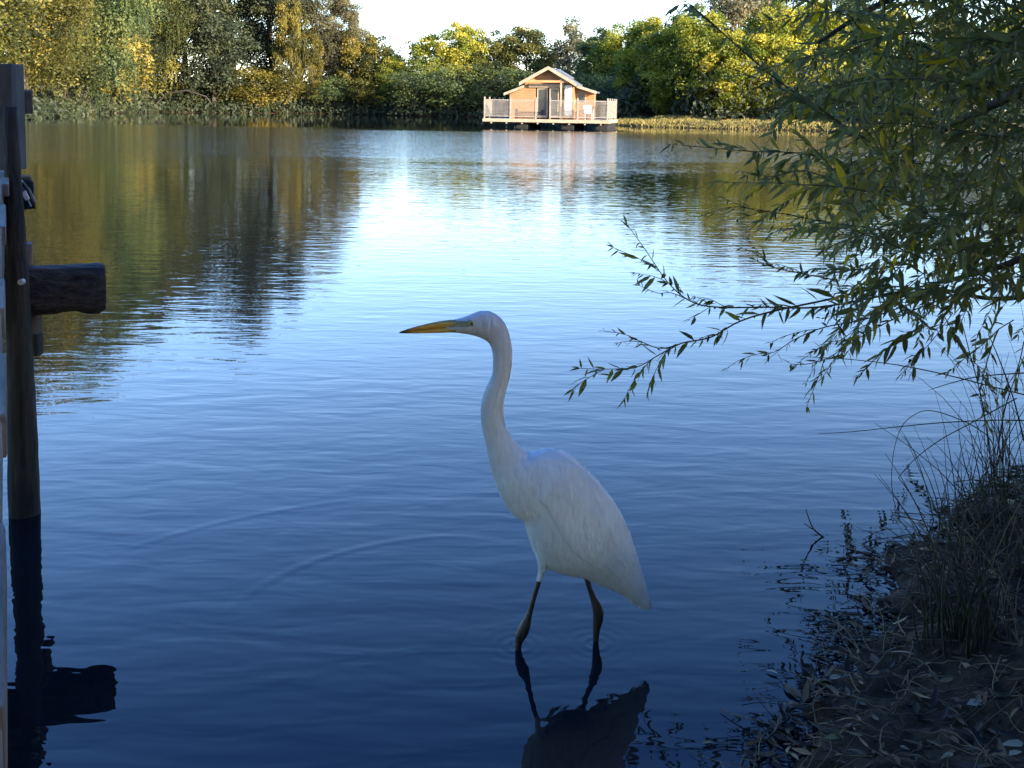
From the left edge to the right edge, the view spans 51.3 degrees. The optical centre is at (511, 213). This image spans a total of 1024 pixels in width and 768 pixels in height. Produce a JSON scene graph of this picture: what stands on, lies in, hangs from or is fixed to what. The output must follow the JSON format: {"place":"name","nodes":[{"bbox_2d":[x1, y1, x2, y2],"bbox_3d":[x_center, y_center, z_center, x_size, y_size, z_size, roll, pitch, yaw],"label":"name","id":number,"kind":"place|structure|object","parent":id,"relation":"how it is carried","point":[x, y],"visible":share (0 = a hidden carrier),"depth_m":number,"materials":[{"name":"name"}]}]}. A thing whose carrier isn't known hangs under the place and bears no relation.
{"place":"outdoors","nodes":[
{"label":"outdoors","id":0,"kind":"place"},
{"bbox_2d":[0,0,1019,111],"label":"sky","id":1,"kind":"structure","parent":0,"point":[395,19],"materials":[{"name":"white"}]},
{"bbox_2d":[3,112,1023,767],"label":"water","id":2,"kind":"structure","parent":0,"point":[275,522],"depth_m":4.59,"materials":[{"name":"blue liquid"}]},
{"bbox_2d":[0,64,105,767],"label":"jetty","id":3,"kind":"object","parent":2,"relation":"in","point":[31,294],"visible":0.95,"depth_m":3.65,"materials":[{"name":"brown wood"}]},
{"bbox_2d":[22,180,35,208],"bbox_3d":[-1.678,-0.070,3.643,0.059,0.118,0.099,2,6,7],"label":"mooring strap","id":4,"kind":"object","parent":3,"relation":"hanging from","point":[27,194],"visible":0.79,"depth_m":3.68,"materials":[{"name":"beige fabric"}]},
{"bbox_2d":[399,311,651,650],"bbox_3d":[0.038,0.815,2.838,0.681,1.125,0.178,1,6,0],"label":"egret","id":5,"kind":"object","parent":2,"relation":"in","point":[561,504],"visible":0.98,"depth_m":2.78,"materials":[{"name":"white"}]},
{"bbox_2d":[482,66,617,128],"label":"floating cabin","id":6,"kind":"object","parent":2,"relation":"on","point":[547,94],"visible":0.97,"depth_m":68.39,"materials":[{"name":"wood"}]},
{"bbox_2d":[537,88,547,117],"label":"door","id":7,"kind":"structure","parent":6,"relation":"in","point":[542,93],"depth_m":68.65,"materials":[{"name":"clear glass"}]},
{"bbox_2d":[549,88,558,117],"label":"door","id":8,"kind":"structure","parent":6,"relation":"in","point":[554,92],"depth_m":68.50,"materials":[{"name":"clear glass"}]},
{"bbox_2d":[577,91,585,102],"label":"window","id":9,"kind":"structure","parent":6,"relation":"in","point":[581,95],"depth_m":69.17,"materials":[{"name":"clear glass"}]},
{"bbox_2d":[583,105,593,119],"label":"garden chair","id":10,"kind":"object","parent":6,"relation":"on","point":[587,108],"visible":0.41,"depth_m":67.81,"materials":[{"name":"white plastic"}]},
{"bbox_2d":[784,701,797,705],"bbox_3d":[0.681,1.194,2.600,0.045,0.007,0.015,-2,7,-27],"label":"fallen leaf","id":11,"kind":"object","parent":2,"relation":"on","point":[787,703],"visible":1,"depth_m":2.60,"materials":[{"name":"grey plant"}]},
{"bbox_2d":[804,509,823,536],"bbox_3d":[1.056,1.074,3.610,0.197,0.136,0.066,-1,6,-15],"label":"forked twig","id":12,"kind":"object","parent":2,"relation":"on","point":[818,533],"visible":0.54,"depth_m":3.62,"materials":[{"name":"brown plant"}]},
{"bbox_2d":[829,674,840,678],"bbox_3d":[0.823,1.179,2.713,0.051,0.010,0.017,-3,7,-37],"label":"fallen leaf","id":13,"kind":"object","parent":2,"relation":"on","point":[832,676],"visible":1,"depth_m":2.71,"materials":[{"name":"plant"}]},
{"bbox_2d":[30,103,1023,767],"bbox_3d":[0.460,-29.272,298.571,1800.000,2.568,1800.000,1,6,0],"label":"ground","id":14,"kind":"structure","parent":0,"point":[912,727],"depth_m":2.61,"materials":[{"name":"brown soil"}]},
{"bbox_2d":[0,0,65,72],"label":"willow tree","id":15,"kind":"object","parent":14,"relation":"on","point":[4,23],"visible":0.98,"depth_m":62.84,"materials":[{"name":"green plant"}]},
{"bbox_2d":[0,0,117,108],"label":"willow tree","id":16,"kind":"object","parent":14,"relation":"on","point":[68,9],"visible":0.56,"depth_m":72.75,"materials":[{"name":"green plant"}]},
{"bbox_2d":[10,28,111,103],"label":"shore bush","id":17,"kind":"object","parent":14,"relation":"on","point":[84,78],"visible":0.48,"depth_m":84.12,"materials":[{"name":"green plant"}]},
{"bbox_2d":[25,0,171,108],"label":"willow tree","id":18,"kind":"object","parent":14,"relation":"on","point":[124,9],"visible":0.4,"depth_m":89.50,"materials":[{"name":"green plant"}]},
{"bbox_2d":[87,22,161,107],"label":"shore bush","id":19,"kind":"object","parent":14,"relation":"on","point":[150,60],"visible":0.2,"depth_m":101.02,"materials":[{"name":"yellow plant"}]},
{"bbox_2d":[102,0,197,101],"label":"willow tree","id":20,"kind":"object","parent":14,"relation":"on","point":[170,27],"visible":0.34,"depth_m":110.50,"materials":[{"name":"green plant"}]},
{"bbox_2d":[127,51,185,101],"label":"shore bush","id":21,"kind":"object","parent":14,"relation":"on","point":[162,89],"visible":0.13,"depth_m":114.40,"materials":[{"name":"green plant"}]},
{"bbox_2d":[155,76,208,103],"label":"shore bush","id":22,"kind":"object","parent":14,"relation":"on","point":[179,87],"visible":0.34,"depth_m":116.16,"materials":[{"name":"green plant"}]},
{"bbox_2d":[156,89,213,106],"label":"arched branch","id":23,"kind":"object","parent":14,"relation":"on","point":[168,93],"visible":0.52,"depth_m":111.91,"materials":[{"name":"black plant"}]},
{"bbox_2d":[149,0,241,80],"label":"poplar tree","id":24,"kind":"object","parent":14,"relation":"on","point":[184,59],"visible":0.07,"depth_m":119.86,"materials":[{"name":"green plant"}]},
{"bbox_2d":[162,0,261,108],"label":"willow tree","id":25,"kind":"object","parent":14,"relation":"on","point":[216,69],"visible":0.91,"depth_m":113.57,"materials":[{"name":"green plant"}]},
{"bbox_2d":[204,87,247,105],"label":"shore bush","id":26,"kind":"object","parent":14,"relation":"on","point":[223,95],"visible":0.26,"depth_m":116.86,"materials":[{"name":"green plant"}]},
{"bbox_2d":[184,0,291,98],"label":"poplar tree","id":27,"kind":"object","parent":14,"relation":"on","point":[265,7],"visible":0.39,"depth_m":119.78,"materials":[{"name":"green plant"}]},
{"bbox_2d":[221,64,307,108],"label":"shore bush","id":28,"kind":"object","parent":14,"relation":"on","point":[257,89],"visible":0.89,"depth_m":116.21,"materials":[{"name":"green plant"}]},
{"bbox_2d":[232,0,320,89],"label":"poplar tree","id":29,"kind":"object","parent":14,"relation":"on","point":[265,63],"visible":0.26,"depth_m":122.27,"materials":[{"name":"green plant"}]},
{"bbox_2d":[270,0,310,105],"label":"birch tree","id":30,"kind":"object","parent":14,"relation":"on","point":[290,19],"visible":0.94,"depth_m":117.50,"materials":[{"name":"green plant"}]},
{"bbox_2d":[296,25,325,104],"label":"birch tree","id":31,"kind":"object","parent":14,"relation":"on","point":[313,73],"visible":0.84,"depth_m":119.19,"materials":[{"name":"green plant"}]},
{"bbox_2d":[277,0,359,106],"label":"poplar tree","id":32,"kind":"object","parent":14,"relation":"on","point":[316,8],"visible":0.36,"depth_m":120.51,"materials":[{"name":"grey plant"}]},
{"bbox_2d":[308,71,358,107],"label":"shore bush","id":33,"kind":"object","parent":14,"relation":"on","point":[325,88],"visible":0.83,"depth_m":118.03,"materials":[{"name":"green plant"}]},
{"bbox_2d":[318,0,371,105],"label":"poplar tree","id":34,"kind":"object","parent":14,"relation":"on","point":[351,17],"visible":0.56,"depth_m":120.51,"materials":[{"name":"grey plant"}]},
{"bbox_2d":[335,24,386,108],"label":"broadleaf tree","id":35,"kind":"object","parent":14,"relation":"on","point":[354,50],"visible":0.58,"depth_m":118.75,"materials":[{"name":"green plant"}]},
{"bbox_2d":[338,76,391,112],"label":"shore bush","id":36,"kind":"object","parent":14,"relation":"on","point":[363,94],"visible":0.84,"depth_m":116.34,"materials":[{"name":"green plant"}]},
{"bbox_2d":[353,32,403,103],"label":"broadleaf tree","id":37,"kind":"object","parent":14,"relation":"on","point":[382,54],"visible":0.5,"depth_m":117.71,"materials":[{"name":"green plant"}]},
{"bbox_2d":[374,55,417,107],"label":"broadleaf tree","id":38,"kind":"object","parent":14,"relation":"on","point":[395,65],"visible":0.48,"depth_m":116.25,"materials":[{"name":"green plant"}]},
{"bbox_2d":[391,29,417,86],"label":"broadleaf tree","id":39,"kind":"object","parent":14,"relation":"on","point":[404,58],"visible":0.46,"depth_m":116.91,"materials":[{"name":"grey plant"}]},
{"bbox_2d":[383,68,443,110],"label":"shore bush","id":40,"kind":"object","parent":14,"relation":"on","point":[404,78],"visible":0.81,"depth_m":112.14,"materials":[{"name":"green plant"}]},
{"bbox_2d":[404,30,465,107],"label":"broadleaf tree","id":41,"kind":"object","parent":14,"relation":"on","point":[421,49],"visible":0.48,"depth_m":114.92,"materials":[{"name":"green plant"}]},
{"bbox_2d":[413,63,499,110],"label":"shore bush","id":42,"kind":"object","parent":14,"relation":"on","point":[450,84],"visible":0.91,"depth_m":110.62,"materials":[{"name":"green plant"}]},
{"bbox_2d":[435,19,494,100],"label":"broadleaf tree","id":43,"kind":"object","parent":14,"relation":"on","point":[463,36],"visible":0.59,"depth_m":114.30,"materials":[{"name":"green plant"}]},
{"bbox_2d":[458,63,524,106],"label":"shore bush","id":44,"kind":"object","parent":14,"relation":"on","point":[512,71],"visible":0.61,"depth_m":110.68,"materials":[{"name":"green plant"}]},
{"bbox_2d":[465,28,522,97],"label":"broadleaf tree","id":45,"kind":"object","parent":14,"relation":"on","point":[497,46],"visible":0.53,"depth_m":114.61,"materials":[{"name":"green plant"}]},
{"bbox_2d":[0,48,1023,123],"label":"undergrowth","id":46,"kind":"object","parent":14,"relation":"on","point":[71,108],"visible":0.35,"depth_m":94.11,"materials":[{"name":"green plant"}]},
{"bbox_2d":[491,21,563,82],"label":"broadleaf tree","id":47,"kind":"object","parent":14,"relation":"on","point":[536,45],"visible":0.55,"depth_m":115.26,"materials":[{"name":"green plant"}]},
{"bbox_2d":[503,63,583,98],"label":"shore bush","id":48,"kind":"object","parent":14,"relation":"on","point":[529,73],"visible":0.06,"depth_m":111.31,"materials":[{"name":"green plant"}]},
{"bbox_2d":[536,14,588,75],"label":"broadleaf tree","id":49,"kind":"object","parent":14,"relation":"on","point":[573,35],"visible":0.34,"depth_m":116.92,"materials":[{"name":"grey plant"}]},
{"bbox_2d":[572,71,609,107],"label":"shore bush","id":50,"kind":"object","parent":14,"relation":"on","point":[588,83],"visible":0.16,"depth_m":99.01,"materials":[{"name":"green plant"}]},
{"bbox_2d":[568,24,623,82],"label":"broadleaf tree","id":51,"kind":"object","parent":14,"relation":"on","point":[583,49],"visible":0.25,"depth_m":109.93,"materials":[{"name":"green plant"}]},
{"bbox_2d":[583,21,642,87],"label":"broadleaf tree","id":52,"kind":"object","parent":14,"relation":"on","point":[610,44],"visible":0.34,"depth_m":105.80,"materials":[{"name":"green plant"}]},
{"bbox_2d":[592,75,652,114],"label":"shore bush","id":53,"kind":"object","parent":14,"relation":"on","point":[609,87],"visible":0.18,"depth_m":92.07,"materials":[{"name":"green plant"}]},
{"bbox_2d":[609,14,669,116],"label":"broadleaf tree","id":54,"kind":"object","parent":14,"relation":"on","point":[626,65],"visible":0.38,"depth_m":86.20,"materials":[{"name":"green plant"}]},
{"bbox_2d":[607,11,672,74],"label":"broadleaf tree","id":55,"kind":"object","parent":14,"relation":"on","point":[665,24],"visible":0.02,"depth_m":105.04,"materials":[{"name":"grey plant"}]},
{"bbox_2d":[634,10,699,115],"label":"broadleaf tree","id":56,"kind":"object","parent":14,"relation":"on","point":[654,43],"visible":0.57,"depth_m":82.45,"materials":[{"name":"green plant"}]},
{"bbox_2d":[661,1,733,116],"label":"broadleaf tree","id":57,"kind":"object","parent":14,"relation":"on","point":[685,37],"visible":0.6,"depth_m":79.08,"materials":[{"name":"green plant"}]},
{"bbox_2d":[689,25,758,118],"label":"broadleaf tree","id":58,"kind":"object","parent":14,"relation":"on","point":[722,81],"visible":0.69,"depth_m":77.18,"materials":[{"name":"green plant"}]},
{"bbox_2d":[692,0,779,111],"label":"broadleaf tree","id":59,"kind":"object","parent":14,"relation":"on","point":[737,12],"visible":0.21,"depth_m":87.41,"materials":[{"name":"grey plant"}]},
{"bbox_2d":[716,15,790,117],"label":"broadleaf tree","id":60,"kind":"object","parent":14,"relation":"on","point":[754,42],"visible":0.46,"depth_m":76.96,"materials":[{"name":"green plant"}]},
{"bbox_2d":[745,0,817,115],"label":"broadleaf tree","id":61,"kind":"object","parent":14,"relation":"on","point":[786,29],"visible":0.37,"depth_m":76.75,"materials":[{"name":"green plant"}]},
{"bbox_2d":[744,0,818,110],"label":"broadleaf tree","id":62,"kind":"object","parent":14,"relation":"on","point":[766,4],"visible":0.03,"depth_m":90.53,"materials":[{"name":"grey plant"}]},
{"bbox_2d":[564,0,1023,435],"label":"willow tree","id":63,"kind":"object","parent":14,"relation":"on","point":[1002,89],"visible":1,"depth_m":3.42,"materials":[{"name":"green plant"}]},
{"bbox_2d":[780,0,849,112],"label":"broadleaf tree","id":64,"kind":"object","parent":14,"relation":"on","point":[832,25],"visible":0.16,"depth_m":77.96,"materials":[{"name":"green plant"}]},
{"bbox_2d":[616,113,1015,136],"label":"bank grass","id":65,"kind":"structure","parent":14,"relation":"on","point":[667,120],"depth_m":73.58,"materials":[{"name":"green plant"}]},
{"bbox_2d":[823,733,843,738],"bbox_3d":[0.725,1.180,2.406,0.050,0.008,0.017,1,6,0],"label":"fallen leaf","id":66,"kind":"object","parent":14,"relation":"on","point":[833,736],"visible":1,"depth_m":2.41,"materials":[{"name":"plant"}]},
{"bbox_2d":[785,0,884,82],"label":"broadleaf tree","id":67,"kind":"object","parent":14,"relation":"on","point":[837,2],"visible":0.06,"depth_m":89.02,"materials":[{"name":"green plant"}]},
{"bbox_2d":[668,453,1023,767],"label":"leaf litter","id":68,"kind":"object","parent":14,"relation":"on","point":[808,688],"visible":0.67,"depth_m":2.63,"materials":[{"name":"brown plant"}]},
{"bbox_2d":[851,7,922,105],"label":"broadleaf tree","id":69,"kind":"object","parent":14,"relation":"on","point":[869,63],"visible":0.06,"depth_m":87.01,"materials":[{"name":"green plant"}]},
{"bbox_2d":[892,410,997,486],"bbox_3d":[1.700,1.052,4.213,0.394,0.551,0.054,5,7,33],"label":"grass blade","id":70,"kind":"object","parent":14,"relation":"on","point":[953,417],"depth_m":4.17,"materials":[{"name":"green plant"}]},
{"bbox_2d":[941,752,952,758],"bbox_3d":[0.924,1.152,2.267,0.036,0.007,0.012,-1,6,-19],"label":"fallen leaf","id":71,"kind":"object","parent":14,"relation":"on","point":[947,754],"visible":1,"depth_m":2.27,"materials":[{"name":"grey plant"}]},
{"bbox_2d":[875,420,1023,578],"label":"rush tuft","id":72,"kind":"object","parent":14,"relation":"on","point":[980,526],"visible":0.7,"depth_m":3.26,"materials":[{"name":"green plant"}]},
{"bbox_2d":[876,455,1023,658],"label":"rush tuft","id":73,"kind":"object","parent":14,"relation":"on","point":[964,620],"visible":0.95,"depth_m":2.81,"materials":[{"name":"green plant"}]},
{"bbox_2d":[893,393,1012,526],"bbox_3d":[1.537,0.900,3.753,0.398,0.532,0.222,4,7,28],"label":"rush tuft","id":74,"kind":"object","parent":14,"relation":"on","point":[958,475],"visible":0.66,"depth_m":3.73,"materials":[{"name":"green plant"}]},
{"bbox_2d":[893,9,1012,99],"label":"broadleaf tree","id":75,"kind":"object","parent":14,"relation":"on","point":[928,38],"visible":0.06,"depth_m":85.35,"materials":[{"name":"green plant"}]},
{"bbox_2d":[899,398,1016,476],"bbox_3d":[1.666,0.939,4.095,0.492,0.579,0.086,6,7,38],"label":"grass blade","id":76,"kind":"object","parent":14,"relation":"on","point":[953,432],"depth_m":4.05,"materials":[{"name":"green plant"}]},
{"bbox_2d":[898,302,1023,490],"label":"rush tuft","id":77,"kind":"object","parent":14,"relation":"on","point":[991,419],"visible":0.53,"depth_m":4.09,"materials":[{"name":"green plant"}]},
{"bbox_2d":[925,497,1023,651],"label":"rush tuft","id":78,"kind":"object","parent":14,"relation":"on","point":[1002,610],"visible":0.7,"depth_m":2.81,"materials":[{"name":"green plant"}]},
{"bbox_2d":[967,694,981,705],"bbox_3d":[1.096,1.144,2.501,0.075,0.015,0.023,-3,7,-36],"label":"fallen leaf","id":79,"kind":"object","parent":14,"relation":"on","point":[977,702],"visible":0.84,"depth_m":2.50,"materials":[{"name":"grey plant"}]},
{"bbox_2d":[926,332,1023,524],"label":"rush tuft","id":80,"kind":"object","parent":14,"relation":"on","point":[1002,473],"visible":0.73,"depth_m":3.73,"materials":[{"name":"green plant"}]},
{"bbox_2d":[797,356,1023,394],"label":"grass blade","id":81,"kind":"object","parent":80,"relation":"attached to","point":[924,370],"depth_m":3.57,"materials":[{"name":"plant"}]},
{"bbox_2d":[819,420,1023,433],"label":"grass blade","id":82,"kind":"object","parent":80,"relation":"attached to","point":[923,424],"depth_m":3.92,"materials":[{"name":"green plant"}]},
{"bbox_2d":[930,372,1023,389],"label":"grass blade","id":83,"kind":"object","parent":80,"relation":"attached to","point":[980,376],"depth_m":3.67,"materials":[{"name":"green plant"}]},
{"bbox_2d":[988,334,1023,439],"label":"grass blade","id":84,"kind":"object","parent":80,"relation":"attached to","point":[1011,392],"depth_m":3.77,"materials":[{"name":"green plant"}]},
{"bbox_2d":[996,357,1023,455],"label":"grass blade","id":85,"kind":"object","parent":80,"relation":"attached to","point":[1005,409],"depth_m":3.78,"materials":[{"name":"green plant"}]},
{"bbox_2d":[962,323,992,490],"bbox_3d":[1.735,0.768,3.939,0.028,0.815,0.428,7,8,45],"label":"grass blade","id":86,"kind":"object","parent":14,"relation":"on","point":[981,402],"depth_m":3.89,"materials":[{"name":"green plant"}]},
{"bbox_2d":[953,479,1017,488],"bbox_3d":[1.755,1.154,4.204,0.465,0.267,0.086,4,7,26],"label":"grass blade","id":87,"kind":"object","parent":14,"relation":"on","point":[978,480],"depth_m":4.12,"materials":[{"name":"green plant"}]},
{"bbox_2d":[979,7,1023,114],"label":"broadleaf tree","id":88,"kind":"object","parent":14,"relation":"on","point":[993,28],"visible":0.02,"depth_m":84.19,"materials":[{"name":"green plant"}]},
{"bbox_2d":[983,460,1023,640],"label":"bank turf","id":89,"kind":"structure","parent":14,"relation":"on","point":[1010,624],"depth_m":2.80,"materials":[{"name":"green plant"}]},
{"bbox_2d":[997,410,1023,464],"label":"grass blade","id":90,"kind":"object","parent":14,"relation":"on","point":[1010,433],"depth_m":4.31,"materials":[{"name":"plant"}]},
{"bbox_2d":[1002,739,1023,746],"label":"fallen leaf","id":91,"kind":"object","parent":14,"relation":"on","point":[1017,742],"visible":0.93,"depth_m":2.31,"materials":[{"name":"grey plant"}]},
{"bbox_2d":[1009,750,1021,754],"bbox_3d":[1.074,1.150,2.276,0.045,0.007,0.015,-3,7,-33],"label":"fallen leaf","id":92,"kind":"object","parent":14,"relation":"on","point":[1013,752],"visible":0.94,"depth_m":2.27,"materials":[{"name":"grey plant"}]}
]}

